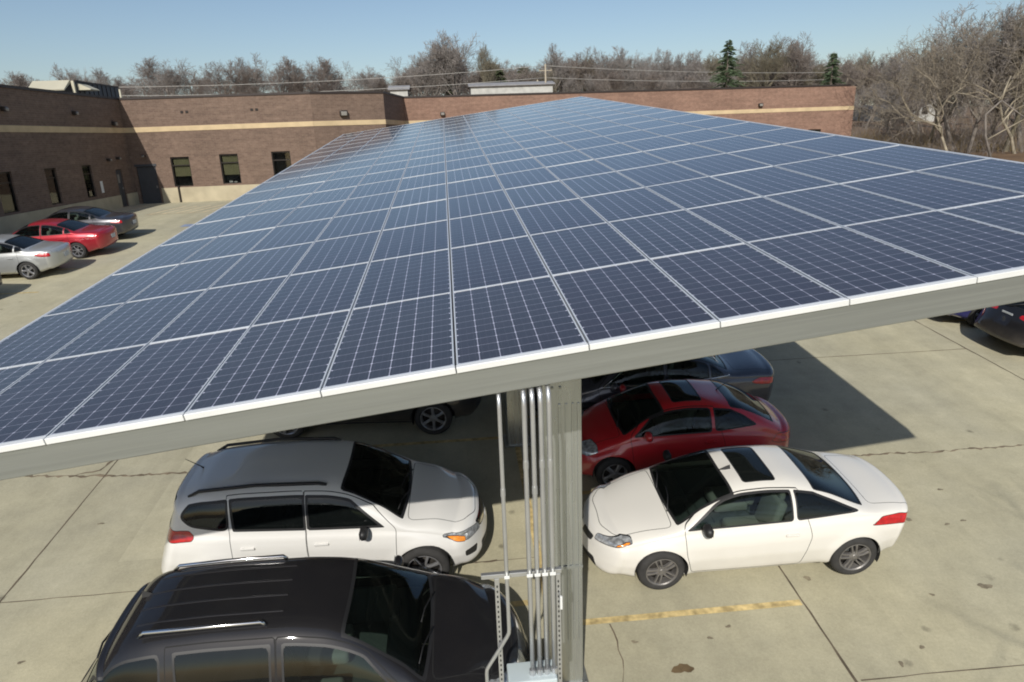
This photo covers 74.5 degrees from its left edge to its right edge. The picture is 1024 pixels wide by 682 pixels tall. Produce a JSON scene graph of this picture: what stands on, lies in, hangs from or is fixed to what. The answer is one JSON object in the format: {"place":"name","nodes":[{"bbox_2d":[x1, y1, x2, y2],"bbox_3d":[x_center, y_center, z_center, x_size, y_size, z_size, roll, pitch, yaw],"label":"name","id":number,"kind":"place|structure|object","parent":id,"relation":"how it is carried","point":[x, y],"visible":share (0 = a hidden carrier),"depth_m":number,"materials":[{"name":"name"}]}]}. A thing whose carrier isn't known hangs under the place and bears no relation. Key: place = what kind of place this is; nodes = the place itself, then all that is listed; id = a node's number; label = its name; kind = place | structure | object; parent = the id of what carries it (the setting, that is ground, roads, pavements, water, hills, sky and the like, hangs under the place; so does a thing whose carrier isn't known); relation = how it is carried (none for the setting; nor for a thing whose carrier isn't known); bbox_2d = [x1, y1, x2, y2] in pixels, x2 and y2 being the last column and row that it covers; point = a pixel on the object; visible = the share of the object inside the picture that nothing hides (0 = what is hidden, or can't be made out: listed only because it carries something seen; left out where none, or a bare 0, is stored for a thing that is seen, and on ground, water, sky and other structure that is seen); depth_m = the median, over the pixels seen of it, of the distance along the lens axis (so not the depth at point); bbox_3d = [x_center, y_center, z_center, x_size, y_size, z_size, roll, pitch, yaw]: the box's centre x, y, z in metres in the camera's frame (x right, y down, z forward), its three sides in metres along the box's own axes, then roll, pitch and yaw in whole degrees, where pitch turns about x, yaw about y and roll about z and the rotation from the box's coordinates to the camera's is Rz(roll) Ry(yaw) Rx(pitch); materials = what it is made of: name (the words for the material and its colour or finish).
{"place":"outdoors","nodes":[
{"label":"outdoors","id":0,"kind":"place"},
{"bbox_2d":[6,204,152,233],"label":"sidewalk","id":1,"kind":"structure","parent":0,"point":[127,208],"depth_m":40.18,"materials":[{"name":"concrete"}]},
{"bbox_2d":[0,200,1023,681],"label":"parking lot","id":2,"kind":"structure","parent":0,"point":[926,416],"depth_m":10.35,"materials":[{"name":"concrete"}]},
{"bbox_2d":[0,234,72,279],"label":"silver sedan","id":3,"kind":"object","parent":2,"relation":"on","point":[28,257],"visible":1,"depth_m":24.34,"materials":[{"name":"paint"}]},
{"bbox_2d":[12,218,117,258],"bbox_3d":[-18.783,-4.228,27.519,4.844,1.452,2.121,-3,22,-3],"label":"red sedan","id":4,"kind":"object","parent":2,"relation":"on","point":[83,239],"visible":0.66,"depth_m":27.00,"materials":[{"name":"paint"}]},
{"bbox_2d":[44,206,138,234],"bbox_3d":[-19.439,-5.274,30.225,4.874,1.457,2.130,-3,21,-3],"label":"grey sedan","id":5,"kind":"object","parent":2,"relation":"on","point":[123,222],"visible":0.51,"depth_m":29.78,"materials":[{"name":"paint"}]},
{"bbox_2d":[81,554,529,681],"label":"black suv","id":6,"kind":"object","parent":2,"relation":"on","point":[284,618],"visible":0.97,"depth_m":7.04,"materials":[{"name":"paint"}]},
{"bbox_2d":[161,437,486,574],"bbox_3d":[-2.673,2.384,9.831,4.587,1.745,2.185,-3,22,-3],"label":"white suv","id":7,"kind":"object","parent":2,"relation":"on","point":[322,496],"visible":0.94,"depth_m":9.09,"materials":[{"name":"paint"}]},
{"bbox_2d":[274,371,481,436],"bbox_3d":[-3.146,0.727,13.844,5.047,1.791,2.194,-2,22,0],"label":"dark suv","id":8,"kind":"object","parent":2,"relation":"on","point":[434,419],"visible":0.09,"depth_m":13.21,"materials":[{"name":"grey paint"}]},
{"bbox_2d":[0,96,1023,681],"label":"solar canopy","id":9,"kind":"object","parent":2,"relation":"on","point":[562,248],"visible":0.98,"depth_m":7.03,"materials":[{"name":"glass"}]},
{"bbox_2d":[481,384,562,681],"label":"conduit rack","id":10,"kind":"object","parent":9,"relation":"attached to","point":[544,571],"visible":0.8,"depth_m":5.58,"materials":[{"name":"grey metal"}]},
{"bbox_2d":[507,659,557,681],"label":"electrical cabinet","id":11,"kind":"object","parent":2,"relation":"on","point":[518,672],"visible":0.61,"depth_m":5.94,"materials":[{"name":"grey metal"}]},
{"bbox_2d":[533,349,773,411],"bbox_3d":[2.846,0.712,13.862,4.934,1.477,2.143,-3,22,-4],"label":"slate sedan","id":12,"kind":"object","parent":2,"relation":"on","point":[751,371],"visible":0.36,"depth_m":13.27,"materials":[{"name":"blue paint"}]},
{"bbox_2d":[582,379,789,484],"bbox_3d":[2.859,1.452,11.987,4.061,1.529,1.990,-3,22,-4],"label":"red hatchback","id":13,"kind":"object","parent":2,"relation":"on","point":[633,429],"visible":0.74,"depth_m":11.40,"materials":[{"name":"paint"}]},
{"bbox_2d":[582,445,907,589],"bbox_3d":[3.265,2.359,9.850,4.614,1.449,2.068,-3,22,-4],"label":"white coupe","id":14,"kind":"object","parent":2,"relation":"on","point":[669,522],"visible":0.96,"depth_m":9.26,"materials":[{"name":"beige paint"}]},
{"bbox_2d":[948,308,982,326],"bbox_3d":[13.460,-1.442,18.372,4.744,1.457,2.121,-4,22,-5],"label":"blue car","id":15,"kind":"object","parent":2,"relation":"on","point":[970,317],"visible":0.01,"depth_m":17.59,"materials":[{"name":"paint"}]},
{"bbox_2d":[974,301,1023,347],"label":"car","id":16,"kind":"object","parent":2,"relation":"on","point":[1005,322],"visible":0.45,"depth_m":15.93,"materials":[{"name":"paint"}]},
{"bbox_2d":[0,0,1023,106],"label":"sky","id":17,"kind":"structure","parent":0,"point":[112,36],"materials":[{"name":"blue"}]},
{"bbox_2d":[117,106,1023,185],"bbox_3d":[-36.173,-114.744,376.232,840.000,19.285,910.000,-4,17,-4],"label":"terrain","id":18,"kind":"structure","parent":0,"point":[1010,156],"depth_m":84.61,"materials":[{"name":"plant"}]},
{"bbox_2d":[0,70,31,86],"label":"bare tree","id":19,"kind":"object","parent":18,"relation":"on","point":[19,81],"visible":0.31,"depth_m":106.00,"materials":[{"name":"red plant"}]},
{"bbox_2d":[50,63,105,83],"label":"bare tree","id":20,"kind":"object","parent":18,"relation":"on","point":[74,77],"visible":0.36,"depth_m":105.71,"materials":[{"name":"brown plant"}]},
{"bbox_2d":[70,67,122,94],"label":"bare tree","id":21,"kind":"object","parent":18,"relation":"on","point":[102,76],"visible":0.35,"depth_m":111.97,"materials":[{"name":"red plant"}]},
{"bbox_2d":[111,75,145,97],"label":"bare tree","id":22,"kind":"object","parent":18,"relation":"on","point":[116,83],"visible":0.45,"depth_m":124.32,"materials":[{"name":"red plant"}]},
{"bbox_2d":[119,56,199,96],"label":"bare tree","id":23,"kind":"object","parent":18,"relation":"on","point":[150,72],"visible":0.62,"depth_m":109.10,"materials":[{"name":"red plant"}]},
{"bbox_2d":[144,58,192,96],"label":"bare tree","id":24,"kind":"object","parent":18,"relation":"on","point":[167,77],"visible":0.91,"depth_m":102.17,"materials":[{"name":"brown plant"}]},
{"bbox_2d":[170,63,213,95],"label":"bare tree","id":25,"kind":"object","parent":18,"relation":"on","point":[189,84],"visible":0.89,"depth_m":103.24,"materials":[{"name":"brown plant"}]},
{"bbox_2d":[198,61,256,93],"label":"bare tree","id":26,"kind":"object","parent":18,"relation":"on","point":[217,80],"visible":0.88,"depth_m":106.77,"materials":[{"name":"grey plant"}]},
{"bbox_2d":[218,53,268,93],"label":"bare tree","id":27,"kind":"object","parent":18,"relation":"on","point":[242,66],"visible":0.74,"depth_m":107.66,"materials":[{"name":"grey plant"}]},
{"bbox_2d":[233,68,290,93],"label":"bare tree","id":28,"kind":"object","parent":18,"relation":"on","point":[252,89],"visible":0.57,"depth_m":107.65,"materials":[{"name":"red plant"}]},
{"bbox_2d":[251,55,316,92],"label":"bare tree","id":29,"kind":"object","parent":18,"relation":"on","point":[281,72],"visible":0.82,"depth_m":103.75,"materials":[{"name":"red plant"}]},
{"bbox_2d":[286,65,316,91],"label":"bare tree","id":30,"kind":"object","parent":18,"relation":"on","point":[301,86],"visible":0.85,"depth_m":104.21,"materials":[{"name":"brown plant"}]},
{"bbox_2d":[300,56,342,91],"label":"bare tree","id":31,"kind":"object","parent":18,"relation":"on","point":[321,75],"visible":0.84,"depth_m":108.74,"materials":[{"name":"red plant"}]},
{"bbox_2d":[314,58,356,90],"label":"bare tree","id":32,"kind":"object","parent":18,"relation":"on","point":[339,76],"visible":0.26,"depth_m":112.97,"materials":[{"name":"red plant"}]},
{"bbox_2d":[343,65,381,90],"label":"bare tree","id":33,"kind":"object","parent":18,"relation":"on","point":[362,76],"visible":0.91,"depth_m":104.91,"materials":[{"name":"brown plant"}]},
{"bbox_2d":[369,71,389,92],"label":"bare tree","id":34,"kind":"object","parent":18,"relation":"on","point":[381,83],"visible":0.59,"depth_m":110.28,"materials":[{"name":"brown plant"}]},
{"bbox_2d":[388,85,410,95],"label":"house","id":35,"kind":"structure","parent":18,"relation":"on","point":[398,90],"depth_m":102.37,"materials":[{"name":"white"}]},
{"bbox_2d":[391,72,418,95],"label":"bare tree","id":36,"kind":"object","parent":18,"relation":"on","point":[402,83],"visible":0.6,"depth_m":106.34,"materials":[{"name":"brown plant"}]},
{"bbox_2d":[403,54,436,95],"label":"bare tree","id":37,"kind":"object","parent":18,"relation":"on","point":[417,81],"visible":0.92,"depth_m":108.79,"materials":[{"name":"brown plant"}]},
{"bbox_2d":[0,84,856,233],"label":"brick building","id":38,"kind":"structure","parent":18,"relation":"on","point":[59,150],"depth_m":42.60,"materials":[{"name":"brown brick"}]},
{"bbox_2d":[0,172,18,213],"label":"window","id":39,"kind":"structure","parent":38,"relation":"in","point":[7,195],"depth_m":30.72,"materials":[{"name":"brown glass"}]},
{"bbox_2d":[44,168,61,204],"bbox_3d":[-23.332,-7.842,34.133,0.050,1.780,1.050,-4,17,-4],"label":"window","id":40,"kind":"structure","parent":38,"relation":"in","point":[50,175],"depth_m":34.26,"materials":[{"name":"brown glass"}]},
{"bbox_2d":[29,80,119,97],"bbox_3d":[-27.198,-15.498,42.752,3.050,1.610,6.590,-4,17,-4],"label":"rooftop unit","id":41,"kind":"object","parent":38,"relation":"on","point":[77,86],"visible":0.52,"depth_m":40.68,"materials":[{"name":"grey metal"}]},
{"bbox_2d":[81,165,95,197],"bbox_3d":[-23.660,-8.896,37.533,0.050,1.750,1.000,-4,17,-4],"label":"window","id":42,"kind":"structure","parent":38,"relation":"in","point":[85,168],"depth_m":37.69,"materials":[{"name":"black glass"}]},
{"bbox_2d":[115,170,126,205],"bbox_3d":[-23.931,-9.349,41.201,0.100,2.170,0.740,-4,17,-4],"label":"door","id":43,"kind":"structure","parent":38,"relation":"in","point":[118,173],"depth_m":41.26,"materials":[{"name":"grey metal"}]},
{"bbox_2d":[137,167,161,203],"bbox_3d":[-23.191,-9.962,43.096,1.140,2.270,0.110,-4,17,-4],"label":"door","id":44,"kind":"structure","parent":38,"relation":"in","point":[148,178],"depth_m":43.08,"materials":[{"name":"grey metal"}]},
{"bbox_2d":[170,157,193,186],"bbox_3d":[-21.100,-10.891,43.252,1.160,1.820,0.415,-4,17,-4],"label":"window","id":45,"kind":"structure","parent":38,"relation":"in","point":[182,164],"depth_m":43.15,"materials":[{"name":"green glass"}]},
{"bbox_2d":[219,154,241,183],"bbox_3d":[-18.091,-11.123,43.471,1.150,1.840,0.415,-4,17,-4],"label":"window","id":46,"kind":"structure","parent":38,"relation":"in","point":[230,162],"depth_m":43.37,"materials":[{"name":"green glass"}]},
{"bbox_2d":[271,151,290,175],"bbox_3d":[-14.843,-11.352,43.713,1.180,1.860,0.415,-4,17,-4],"label":"window","id":47,"kind":"structure","parent":38,"relation":"in","point":[282,159],"depth_m":43.76,"materials":[{"name":"black glass"}]},
{"bbox_2d":[416,52,449,94],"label":"bare tree","id":48,"kind":"object","parent":18,"relation":"on","point":[431,76],"visible":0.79,"depth_m":108.97,"materials":[{"name":"brown plant"}]},
{"bbox_2d":[406,28,484,94],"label":"bare tree","id":49,"kind":"object","parent":18,"relation":"on","point":[449,60],"visible":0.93,"depth_m":107.03,"materials":[{"name":"brown plant"}]},
{"bbox_2d":[452,63,480,94],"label":"bare tree","id":50,"kind":"object","parent":18,"relation":"on","point":[466,81],"visible":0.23,"depth_m":127.28,"materials":[{"name":"red plant"}]},
{"bbox_2d":[473,44,498,82],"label":"bare tree","id":51,"kind":"object","parent":18,"relation":"on","point":[487,65],"visible":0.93,"depth_m":107.89,"materials":[{"name":"brown plant"}]},
{"bbox_2d":[467,81,554,93],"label":"house","id":52,"kind":"structure","parent":18,"relation":"on","point":[512,87],"depth_m":103.23,"materials":[{"name":"white"}]},
{"bbox_2d":[500,61,550,81],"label":"bare tree","id":53,"kind":"object","parent":18,"relation":"on","point":[526,77],"visible":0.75,"depth_m":108.22,"materials":[{"name":"brown plant"}]},
{"bbox_2d":[539,64,551,82],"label":"utility pole","id":54,"kind":"object","parent":18,"relation":"on","point":[545,70],"visible":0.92,"depth_m":103.40,"materials":[{"name":"beige metal"}]},
{"bbox_2d":[122,78,537,95],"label":"power wire","id":55,"kind":"object","parent":54,"relation":"attached to","point":[340,90],"visible":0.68,"depth_m":101.60,"materials":[{"name":"silver metal"}]},
{"bbox_2d":[151,66,538,86],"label":"power wire","id":56,"kind":"object","parent":54,"relation":"attached to","point":[336,80],"visible":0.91,"depth_m":100.58,"materials":[{"name":"silver metal"}]},
{"bbox_2d":[542,43,571,91],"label":"bare tree","id":57,"kind":"object","parent":18,"relation":"on","point":[553,61],"visible":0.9,"depth_m":114.05,"materials":[{"name":"brown plant"}]},
{"bbox_2d":[547,60,577,91],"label":"bare tree","id":58,"kind":"object","parent":18,"relation":"on","point":[561,83],"visible":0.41,"depth_m":118.95,"materials":[{"name":"brown plant"}]},
{"bbox_2d":[545,47,598,90],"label":"bare tree","id":59,"kind":"object","parent":18,"relation":"on","point":[577,63],"visible":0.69,"depth_m":119.48,"materials":[{"name":"grey plant"}]},
{"bbox_2d":[562,74,585,91],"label":"bare tree","id":60,"kind":"object","parent":18,"relation":"on","point":[569,85],"visible":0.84,"depth_m":109.90,"materials":[{"name":"grey plant"}]},
{"bbox_2d":[581,73,604,90],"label":"bare tree","id":61,"kind":"object","parent":18,"relation":"on","point":[589,84],"visible":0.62,"depth_m":116.07,"materials":[{"name":"grey plant"}]},
{"bbox_2d":[591,68,627,90],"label":"bare tree","id":62,"kind":"object","parent":18,"relation":"on","point":[617,84],"visible":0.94,"depth_m":111.96,"materials":[{"name":"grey plant"}]},
{"bbox_2d":[590,46,630,86],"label":"bare tree","id":63,"kind":"object","parent":18,"relation":"on","point":[609,65],"visible":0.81,"depth_m":119.96,"materials":[{"name":"grey plant"}]},
{"bbox_2d":[613,45,643,89],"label":"bare tree","id":64,"kind":"object","parent":18,"relation":"on","point":[622,55],"visible":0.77,"depth_m":120.93,"materials":[{"name":"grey plant"}]},
{"bbox_2d":[622,61,660,89],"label":"bare tree","id":65,"kind":"object","parent":18,"relation":"on","point":[636,74],"visible":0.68,"depth_m":117.50,"materials":[{"name":"grey plant"}]},
{"bbox_2d":[629,47,662,89],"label":"bare tree","id":66,"kind":"object","parent":18,"relation":"on","point":[647,60],"visible":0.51,"depth_m":124.32,"materials":[{"name":"grey plant"}]},
{"bbox_2d":[635,70,667,89],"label":"bare tree","id":67,"kind":"object","parent":18,"relation":"on","point":[647,80],"visible":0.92,"depth_m":109.68,"materials":[{"name":"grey plant"}]},
{"bbox_2d":[656,49,678,88],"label":"bare tree","id":68,"kind":"object","parent":18,"relation":"on","point":[665,67],"visible":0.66,"depth_m":129.68,"materials":[{"name":"grey plant"}]},
{"bbox_2d":[669,62,698,88],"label":"bare tree","id":69,"kind":"object","parent":18,"relation":"on","point":[688,72],"visible":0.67,"depth_m":118.95,"materials":[{"name":"grey plant"}]},
{"bbox_2d":[669,49,701,87],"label":"bare tree","id":70,"kind":"object","parent":18,"relation":"on","point":[687,60],"visible":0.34,"depth_m":132.87,"materials":[{"name":"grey plant"}]},
{"bbox_2d":[679,73,712,88],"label":"bare tree","id":71,"kind":"object","parent":18,"relation":"on","point":[691,84],"visible":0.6,"depth_m":114.40,"materials":[{"name":"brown plant"}]},
{"bbox_2d":[679,51,715,86],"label":"bare tree","id":72,"kind":"object","parent":18,"relation":"on","point":[698,62],"visible":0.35,"depth_m":131.79,"materials":[{"name":"brown plant"}]},
{"bbox_2d":[694,67,721,87],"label":"bare tree","id":73,"kind":"object","parent":18,"relation":"on","point":[703,78],"visible":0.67,"depth_m":112.23,"materials":[{"name":"brown plant"}]},
{"bbox_2d":[697,53,732,87],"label":"bare tree","id":74,"kind":"object","parent":18,"relation":"on","point":[710,68],"visible":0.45,"depth_m":126.95,"materials":[{"name":"brown plant"}]},
{"bbox_2d":[709,40,748,87],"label":"evergreen tree","id":75,"kind":"object","parent":18,"relation":"on","point":[729,60],"visible":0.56,"depth_m":95.64,"materials":[{"name":"green plant"}]},
{"bbox_2d":[734,40,793,86],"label":"bare tree","id":76,"kind":"object","parent":18,"relation":"on","point":[750,51],"visible":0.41,"depth_m":116.78,"materials":[{"name":"brown plant"}]},
{"bbox_2d":[737,34,803,86],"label":"bare tree","id":77,"kind":"object","parent":18,"relation":"on","point":[775,60],"visible":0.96,"depth_m":111.97,"materials":[{"name":"brown plant"}]},
{"bbox_2d":[766,36,810,85],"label":"bare tree","id":78,"kind":"object","parent":18,"relation":"on","point":[783,78],"visible":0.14,"depth_m":117.55,"materials":[{"name":"brown plant"}]},
{"bbox_2d":[773,31,817,85],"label":"bare tree","id":79,"kind":"object","parent":18,"relation":"on","point":[798,53],"visible":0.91,"depth_m":111.89,"materials":[{"name":"brown plant"}]},
{"bbox_2d":[799,60,844,84],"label":"bare tree","id":80,"kind":"object","parent":18,"relation":"on","point":[819,74],"visible":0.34,"depth_m":114.63,"materials":[{"name":"brown plant"}]},
{"bbox_2d":[819,53,854,116],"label":"evergreen tree","id":81,"kind":"object","parent":18,"relation":"on","point":[834,62],"visible":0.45,"depth_m":85.69,"materials":[{"name":"green plant"}]},
{"bbox_2d":[830,54,868,93],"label":"bare tree","id":82,"kind":"object","parent":18,"relation":"on","point":[851,73],"visible":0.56,"depth_m":102.03,"materials":[{"name":"brown plant"}]},
{"bbox_2d":[853,49,877,120],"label":"bare tree","id":83,"kind":"object","parent":18,"relation":"on","point":[867,65],"visible":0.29,"depth_m":107.14,"materials":[{"name":"brown plant"}]},
{"bbox_2d":[853,105,892,120],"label":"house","id":84,"kind":"structure","parent":18,"relation":"on","point":[862,113],"depth_m":109.83,"materials":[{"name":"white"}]},
{"bbox_2d":[854,78,895,127],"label":"bare tree","id":85,"kind":"object","parent":18,"relation":"on","point":[879,94],"visible":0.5,"depth_m":85.98,"materials":[{"name":"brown plant"}]},
{"bbox_2d":[853,51,900,122],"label":"bare tree","id":86,"kind":"object","parent":18,"relation":"on","point":[881,63],"visible":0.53,"depth_m":102.24,"materials":[{"name":"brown plant"}]},
{"bbox_2d":[872,52,903,117],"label":"bare tree","id":87,"kind":"object","parent":18,"relation":"on","point":[889,69],"visible":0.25,"depth_m":88.80,"materials":[{"name":"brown plant"}]},
{"bbox_2d":[870,94,910,141],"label":"bare tree","id":88,"kind":"object","parent":18,"relation":"on","point":[886,106],"visible":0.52,"depth_m":71.20,"materials":[{"name":"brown plant"}]},
{"bbox_2d":[885,91,943,132],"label":"bare tree","id":89,"kind":"object","parent":18,"relation":"on","point":[912,110],"visible":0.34,"depth_m":77.48,"materials":[{"name":"brown plant"}]},
{"bbox_2d":[884,48,956,130],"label":"bare tree","id":90,"kind":"object","parent":18,"relation":"on","point":[895,69],"visible":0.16,"depth_m":84.05,"materials":[{"name":"grey plant"}]},
{"bbox_2d":[844,7,1023,150],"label":"pale tree","id":91,"kind":"object","parent":18,"relation":"on","point":[920,73],"visible":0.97,"depth_m":55.29,"materials":[{"name":"grey plant"}]},
{"bbox_2d":[851,105,1023,156],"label":"undergrowth","id":92,"kind":"object","parent":18,"relation":"on","point":[993,146],"visible":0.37,"depth_m":66.59,"materials":[{"name":"brown plant"}]},
{"bbox_2d":[900,34,974,142],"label":"bare tree","id":93,"kind":"object","parent":18,"relation":"on","point":[935,122],"visible":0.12,"depth_m":65.72,"materials":[{"name":"brown plant"}]},
{"bbox_2d":[888,0,1023,151],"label":"bare tree","id":94,"kind":"object","parent":18,"relation":"on","point":[946,121],"visible":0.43,"depth_m":59.87,"materials":[{"name":"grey plant"}]},
{"bbox_2d":[902,1,1023,153],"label":"pale tree","id":95,"kind":"object","parent":18,"relation":"on","point":[1014,77],"visible":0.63,"depth_m":56.99,"materials":[{"name":"grey plant"}]},
{"bbox_2d":[949,0,1023,152],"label":"bare tree","id":96,"kind":"object","parent":18,"relation":"on","point":[1010,28],"visible":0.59,"depth_m":58.05,"materials":[{"name":"grey plant"}]},
{"bbox_2d":[960,9,1023,150],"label":"bare tree","id":97,"kind":"object","parent":18,"relation":"on","point":[992,129],"visible":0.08,"depth_m":64.22,"materials":[{"name":"grey plant"}]},
{"bbox_2d":[974,8,1023,151],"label":"bare tree","id":98,"kind":"object","parent":18,"relation":"on","point":[1013,128],"visible":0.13,"depth_m":60.70,"materials":[{"name":"brown plant"}]},
{"bbox_2d":[979,18,1023,151],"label":"bare tree","id":99,"kind":"object","parent":18,"relation":"on","point":[1018,131],"visible":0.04,"depth_m":64.21,"materials":[{"name":"grey plant"}]},
{"bbox_2d":[984,76,1023,157],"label":"fallen tree","id":100,"kind":"object","parent":18,"relation":"on","point":[985,131],"visible":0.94,"depth_m":53.03,"materials":[{"name":"wood"}]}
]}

